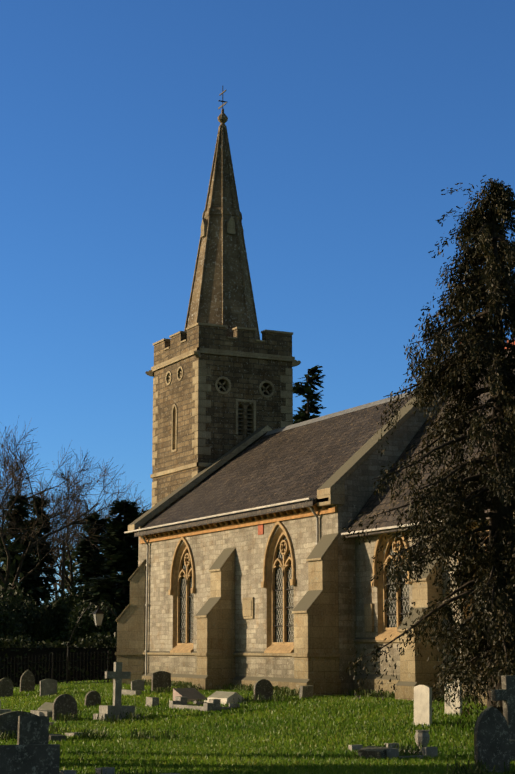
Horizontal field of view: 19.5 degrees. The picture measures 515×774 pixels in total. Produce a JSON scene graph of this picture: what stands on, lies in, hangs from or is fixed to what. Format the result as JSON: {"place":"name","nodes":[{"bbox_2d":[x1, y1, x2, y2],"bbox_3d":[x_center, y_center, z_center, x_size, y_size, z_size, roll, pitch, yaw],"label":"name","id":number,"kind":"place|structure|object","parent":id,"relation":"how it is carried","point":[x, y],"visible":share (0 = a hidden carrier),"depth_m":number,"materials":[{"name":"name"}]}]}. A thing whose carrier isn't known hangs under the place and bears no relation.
{"place":"outdoors","nodes":[
{"label":"outdoors","id":0,"kind":"place"},
{"bbox_2d":[0,443,98,570],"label":"bare tree","id":1,"kind":"object","parent":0,"point":[69,508],"depth_m":104.63,"materials":[{"name":"brown plant"}]},
{"bbox_2d":[0,484,120,585],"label":"bare tree","id":2,"kind":"object","parent":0,"point":[1,497],"depth_m":116.92,"materials":[{"name":"brown plant"}]},
{"bbox_2d":[0,482,122,599],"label":"bare tree","id":3,"kind":"object","parent":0,"point":[106,512],"depth_m":124.30,"materials":[{"name":"brown plant"}]},
{"bbox_2d":[0,417,139,606],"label":"bare tree","id":4,"kind":"object","parent":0,"point":[17,479],"depth_m":90.09,"materials":[{"name":"brown plant"}]},
{"bbox_2d":[145,322,300,506],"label":"church tower","id":5,"kind":"structure","parent":0,"point":[217,393],"depth_m":57.52,"materials":[{"name":"grey stone"}]},
{"bbox_2d":[184,86,259,339],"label":"church spire","id":6,"kind":"structure","parent":5,"relation":"on","point":[221,292],"depth_m":59.58,"materials":[{"name":"grey stone"}]},
{"bbox_2d":[0,679,514,773],"bbox_3d":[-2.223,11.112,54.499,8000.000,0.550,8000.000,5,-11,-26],"label":"lawn","id":7,"kind":"structure","parent":0,"point":[290,735],"depth_m":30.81,"materials":[{"name":"green plant"}]},
{"bbox_2d":[0,709,10,713],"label":"grave ledger","id":8,"kind":"object","parent":7,"relation":"on","point":[2,711],"visible":0.33,"depth_m":37.52,"materials":[{"name":"grey stone"}]},
{"bbox_2d":[0,678,12,696],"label":"gravestone","id":9,"kind":"object","parent":7,"relation":"on","point":[6,686],"visible":0.94,"depth_m":48.53,"materials":[{"name":"grey stone"}]},
{"bbox_2d":[0,604,26,647],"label":"evergreen shrub","id":10,"kind":"object","parent":7,"relation":"on","point":[7,629],"depth_m":78.66,"materials":[{"name":"green plant"}]},
{"bbox_2d":[0,711,37,739],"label":"gravestone","id":11,"kind":"object","parent":7,"relation":"on","point":[8,721],"visible":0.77,"depth_m":29.73,"materials":[{"name":"grey stone"}]},
{"bbox_2d":[0,586,40,645],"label":"evergreen shrub","id":12,"kind":"object","parent":7,"relation":"on","point":[17,609],"visible":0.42,"depth_m":82.51,"materials":[{"name":"green plant"}]},
{"bbox_2d":[0,493,50,647],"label":"conifer","id":13,"kind":"object","parent":7,"relation":"on","point":[27,565],"depth_m":96.91,"materials":[{"name":"green plant"}]},
{"bbox_2d":[20,670,34,691],"bbox_3d":[-7.763,9.955,50.574,0.512,0.808,0.102,6,-11,-30],"label":"gravestone","id":14,"kind":"object","parent":7,"relation":"on","point":[27,680],"visible":0.92,"depth_m":50.54,"materials":[{"name":"grey stone"}]},
{"bbox_2d":[0,744,59,773],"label":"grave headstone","id":15,"kind":"object","parent":7,"relation":"on","point":[32,759],"visible":1,"depth_m":14.58,"materials":[{"name":"grey stone"}]},
{"bbox_2d":[17,716,48,744],"bbox_3d":[-3.663,5.769,24.460,0.518,0.794,0.130,5,-11,-26],"label":"gravestone","id":16,"kind":"object","parent":7,"relation":"on","point":[33,730],"visible":0.56,"depth_m":24.45,"materials":[{"name":"grey stone"}]},
{"bbox_2d":[5,540,66,600],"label":"utility pole","id":17,"kind":"object","parent":7,"relation":"on","point":[63,548],"visible":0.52,"depth_m":94.92,"materials":[{"name":"brown wood"}]},
{"bbox_2d":[18,496,58,613],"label":"evergreen tree","id":18,"kind":"object","parent":7,"relation":"on","point":[49,578],"depth_m":102.65,"materials":[{"name":"green plant"}]},
{"bbox_2d":[30,710,51,716],"bbox_3d":[-5.420,8.456,38.670,0.500,0.232,0.903,7,-12,-36],"label":"grave ledger","id":19,"kind":"object","parent":7,"relation":"on","point":[43,712],"visible":0.43,"depth_m":38.45,"materials":[{"name":"grey stone"}]},
{"bbox_2d":[38,702,52,709],"bbox_3d":[-5.428,8.646,40.157,0.624,0.392,1.025,9,-13,-41],"label":"coped tomb","id":20,"kind":"object","parent":7,"relation":"on","point":[47,706],"visible":0.17,"depth_m":40.22,"materials":[{"name":"grey stone"}]},
{"bbox_2d":[40,679,56,696],"bbox_3d":[-6.631,9.568,47.593,0.560,0.606,0.101,4,-11,-24],"label":"gravestone","id":21,"kind":"object","parent":7,"relation":"on","point":[48,686],"visible":0.9,"depth_m":47.55,"materials":[{"name":"grey stone"}]},
{"bbox_2d":[19,598,84,647],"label":"evergreen shrub","id":22,"kind":"object","parent":7,"relation":"on","point":[51,621],"depth_m":83.43,"materials":[{"name":"green plant"}]},
{"bbox_2d":[49,734,65,741],"bbox_3d":[-3.968,6.880,29.317,0.303,0.176,0.503,4,-11,-23],"label":"grave ledger","id":23,"kind":"object","parent":7,"relation":"on","point":[55,737],"visible":0.5,"depth_m":29.11,"materials":[{"name":"grey stone"}]},
{"bbox_2d":[0,632,116,685],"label":"hedge","id":24,"kind":"object","parent":7,"relation":"on","point":[37,652],"depth_m":63.90,"materials":[{"name":"green plant"}]},
{"bbox_2d":[0,651,116,686],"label":"iron railings","id":25,"kind":"object","parent":7,"relation":"on","point":[53,661],"visible":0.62,"depth_m":55.18,"materials":[{"name":"black metal"}]},
{"bbox_2d":[52,694,76,720],"bbox_3d":[-4.785,7.992,37.249,0.621,0.724,0.129,6,-11,-29],"label":"gravestone","id":26,"kind":"object","parent":7,"relation":"on","point":[64,704],"visible":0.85,"depth_m":37.21,"materials":[{"name":"grey stone"}]},
{"bbox_2d":[0,494,149,596],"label":"bare tree","id":27,"kind":"object","parent":7,"relation":"on","point":[83,526],"depth_m":119.21,"materials":[{"name":"brown plant"}]},
{"bbox_2d":[65,732,86,736],"bbox_3d":[-3.731,7.160,30.796,0.301,0.136,0.404,7,-12,-35],"label":"grave ledger","id":28,"kind":"object","parent":7,"relation":"on","point":[71,734],"visible":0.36,"depth_m":30.68,"materials":[{"name":"grey stone"}]},
{"bbox_2d":[51,578,108,647],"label":"evergreen shrub","id":29,"kind":"object","parent":7,"relation":"on","point":[80,595],"depth_m":88.22,"materials":[{"name":"green plant"}]},
{"bbox_2d":[30,448,150,597],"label":"bare tree","id":30,"kind":"object","parent":7,"relation":"on","point":[74,512],"depth_m":110.13,"materials":[{"name":"brown plant"}]},
{"bbox_2d":[65,598,116,647],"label":"evergreen shrub","id":31,"kind":"object","parent":7,"relation":"on","point":[109,623],"depth_m":77.47,"materials":[{"name":"green plant"}]},
{"bbox_2d":[66,602,116,683],"bbox_3d":[-5.876,9.459,55.241,2.276,3.066,0.472,2,-10,-10],"label":"lamp post","id":32,"kind":"object","parent":7,"relation":"on","point":[98,615],"visible":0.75,"depth_m":55.30,"materials":[{"name":"black metal"}]},
{"bbox_2d":[66,511,118,605],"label":"conifer","id":33,"kind":"object","parent":7,"relation":"on","point":[88,567],"depth_m":100.61,"materials":[{"name":"green plant"}]},
{"bbox_2d":[84,690,100,706],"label":"gravestone","id":34,"kind":"object","parent":7,"relation":"on","point":[92,697],"visible":0.88,"depth_m":41.62,"materials":[{"name":"grey stone"}]},
{"bbox_2d":[87,499,140,624],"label":"conifer","id":35,"kind":"object","parent":7,"relation":"on","point":[120,557],"depth_m":86.46,"materials":[{"name":"green plant"}]},
{"bbox_2d":[93,662,139,720],"bbox_3d":[-3.450,7.501,36.832,0.971,1.471,0.785,5,-11,-26],"label":"grave cross","id":36,"kind":"object","parent":7,"relation":"on","point":[117,675],"visible":0.83,"depth_m":36.76,"materials":[{"name":"grey stone"}]},
{"bbox_2d":[59,767,179,773],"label":"grave kerb set","id":37,"kind":"structure","parent":7,"relation":"on","point":[108,770],"depth_m":21.24,"materials":[{"name":"grey stone"}]},
{"bbox_2d":[122,689,140,695],"bbox_3d":[-3.797,9.128,44.661,0.204,0.236,0.907,8,-13,-38],"label":"grave ledger","id":38,"kind":"object","parent":7,"relation":"on","point":[129,692],"visible":0.57,"depth_m":44.49,"materials":[{"name":"grey stone"}]},
{"bbox_2d":[121,509,148,585],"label":"bare tree","id":39,"kind":"object","parent":7,"relation":"on","point":[134,532],"depth_m":106.65,"materials":[{"name":"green plant"}]},
{"bbox_2d":[131,680,143,690],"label":"gravestone","id":40,"kind":"object","parent":7,"relation":"on","point":[137,685],"visible":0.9,"depth_m":46.13,"materials":[{"name":"grey stone"}]},
{"bbox_2d":[146,697,158,706],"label":"stone block","id":41,"kind":"structure","parent":7,"relation":"on","point":[153,701],"depth_m":39.62,"materials":[{"name":"grey stone"}]},
{"bbox_2d":[151,671,170,691],"bbox_3d":[-2.937,9.012,45.706,0.622,0.702,0.104,6,-12,-31],"label":"gravestone","id":42,"kind":"object","parent":7,"relation":"on","point":[159,679],"visible":0.85,"depth_m":45.66,"materials":[{"name":"grey stone"}]},
{"bbox_2d":[175,696,187,704],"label":"stone block","id":43,"kind":"structure","parent":7,"relation":"on","point":[182,700],"depth_m":38.65,"materials":[{"name":"grey stone"}]},
{"bbox_2d":[173,688,206,701],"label":"grave slab","id":44,"kind":"structure","parent":7,"relation":"on","point":[192,694],"depth_m":40.21,"materials":[{"name":"grey stone"}]},
{"bbox_2d":[169,700,239,711],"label":"grave kerb","id":45,"kind":"structure","parent":7,"relation":"on","point":[207,707],"depth_m":37.35,"materials":[{"name":"grey stone"}]},
{"bbox_2d":[209,699,220,706],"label":"stone block","id":46,"kind":"structure","parent":7,"relation":"on","point":[217,702],"depth_m":37.17,"materials":[{"name":"grey stone"}]},
{"bbox_2d":[204,691,244,704],"bbox_3d":[-0.818,8.066,38.790,0.672,0.368,1.020,7,-12,-35],"label":"coped tomb","id":47,"kind":"object","parent":7,"relation":"on","point":[226,697],"visible":0.63,"depth_m":38.50,"materials":[{"name":"grey stone"}]},
{"bbox_2d":[254,679,272,700],"bbox_3d":[0.153,7.879,38.826,0.507,0.627,0.110,4,-11,-22],"label":"gravestone","id":48,"kind":"object","parent":7,"relation":"on","point":[263,687],"visible":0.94,"depth_m":38.79,"materials":[{"name":"grey stone"}]},
{"bbox_2d":[299,685,312,697],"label":"gravestone","id":49,"kind":"object","parent":7,"relation":"on","point":[306,691],"visible":0.69,"depth_m":39.24,"materials":[{"name":"grey stone"}]},
{"bbox_2d":[293,364,326,423],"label":"tree","id":50,"kind":"object","parent":7,"relation":"on","point":[309,389],"depth_m":70.19,"materials":[{"name":"green plant"}]},
{"bbox_2d":[112,375,514,705],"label":"church walls","id":51,"kind":"structure","parent":7,"relation":"on","point":[284,600],"depth_m":43.92,"materials":[{"name":"beige stone"}]},
{"bbox_2d":[124,497,463,680],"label":"church rainwater goods","id":52,"kind":"object","parent":51,"relation":"attached to","point":[260,529],"visible":0.48,"depth_m":46.37},
{"bbox_2d":[134,338,514,537],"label":"roof","id":53,"kind":"structure","parent":51,"relation":"on","point":[305,459],"depth_m":48.15,"materials":[{"name":"tile"}]},
{"bbox_2d":[358,746,390,759],"bbox_3d":[1.920,6.019,24.543,0.457,0.260,0.329,-8,-13,39],"label":"grave ledger","id":54,"kind":"object","parent":7,"relation":"on","point":[372,751],"visible":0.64,"depth_m":24.45,"materials":[{"name":"grey stone"}]},
{"bbox_2d":[348,743,437,758],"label":"grave kerb","id":55,"kind":"structure","parent":7,"relation":"on","point":[393,752],"depth_m":24.53,"materials":[{"name":"grey stone"}]},
{"bbox_2d":[415,730,429,750],"bbox_3d":[2.833,6.102,25.770,0.271,0.408,0.280,5,-11,-26],"label":"grave urn","id":56,"kind":"object","parent":7,"relation":"on","point":[422,737],"visible":0.69,"depth_m":25.69,"materials":[{"name":"grey stone"}]},
{"bbox_2d":[414,685,431,727],"bbox_3d":[3.305,6.395,29.991,0.091,0.864,0.430,9,-13,-40],"label":"gravestone","id":57,"kind":"object","parent":7,"relation":"on","point":[422,704],"visible":0.9,"depth_m":29.94,"materials":[{"name":"white stone"}]},
{"bbox_2d":[339,175,514,728],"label":"yew tree","id":58,"kind":"object","parent":7,"relation":"on","point":[458,377],"depth_m":30.36,"materials":[{"name":"green plant"}]},
{"bbox_2d":[444,678,461,715],"bbox_3d":[4.113,6.509,31.491,0.082,0.866,0.443,9,-13,-42],"label":"gravestone","id":59,"kind":"object","parent":7,"relation":"on","point":[450,706],"visible":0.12,"depth_m":31.46,"materials":[{"name":"white stone"}]},
{"bbox_2d":[474,706,509,773],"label":"gravestone","id":60,"kind":"object","parent":7,"relation":"on","point":[491,741],"visible":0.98,"depth_m":21.53,"materials":[{"name":"grey stone"}]},
{"bbox_2d":[490,675,514,761],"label":"grave cross","id":61,"kind":"object","parent":7,"relation":"on","point":[505,694],"visible":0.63,"depth_m":24.04,"materials":[{"name":"grey stone"}]},
{"bbox_2d":[0,0,514,606],"label":"sky","id":62,"kind":"structure","parent":0,"point":[348,123],"materials":[{"name":"blue"}]}
]}

